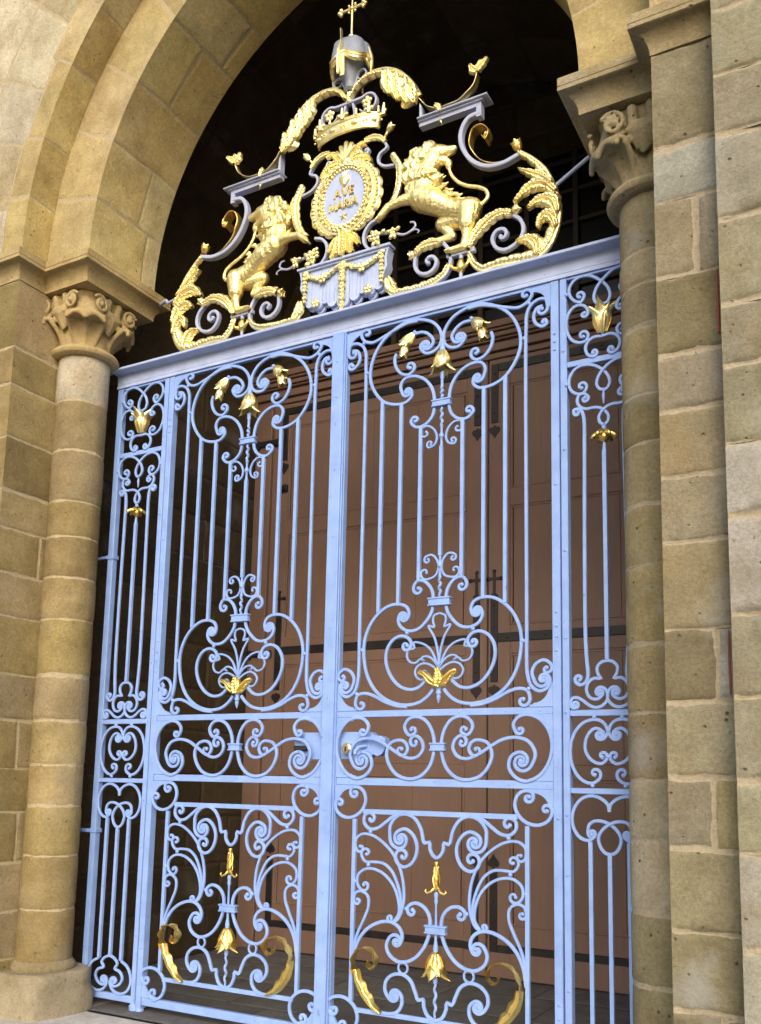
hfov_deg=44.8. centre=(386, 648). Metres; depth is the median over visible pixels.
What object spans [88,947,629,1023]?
porch floor
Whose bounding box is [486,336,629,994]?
door
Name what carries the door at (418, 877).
in the church doorway at (584, 211)
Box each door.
[255,362,489,975]
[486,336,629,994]
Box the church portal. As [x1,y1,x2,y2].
[0,0,760,1023]
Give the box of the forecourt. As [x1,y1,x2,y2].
[0,1011,150,1023]
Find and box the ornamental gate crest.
[112,0,619,389]
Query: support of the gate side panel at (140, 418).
on the porch floor at (502, 992)
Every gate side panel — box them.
[80,378,169,1010]
[560,265,633,1023]
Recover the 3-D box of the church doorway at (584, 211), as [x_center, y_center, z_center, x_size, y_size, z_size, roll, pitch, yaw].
[0.804,-0.859,8.108,4.990,7.200,0.220,-3,-9,29]
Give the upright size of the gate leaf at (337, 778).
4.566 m
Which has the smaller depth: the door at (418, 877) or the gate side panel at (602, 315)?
the gate side panel at (602, 315)
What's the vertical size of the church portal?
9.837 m
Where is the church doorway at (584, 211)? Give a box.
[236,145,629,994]
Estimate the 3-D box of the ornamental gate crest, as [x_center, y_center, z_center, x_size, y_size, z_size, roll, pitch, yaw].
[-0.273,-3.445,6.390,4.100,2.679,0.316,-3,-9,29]
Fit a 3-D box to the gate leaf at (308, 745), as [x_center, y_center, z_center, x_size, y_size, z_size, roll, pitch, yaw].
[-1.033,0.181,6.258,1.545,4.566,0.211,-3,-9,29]
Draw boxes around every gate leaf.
[135,337,332,1023]
[313,280,564,1023]
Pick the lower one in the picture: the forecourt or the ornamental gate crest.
the forecourt

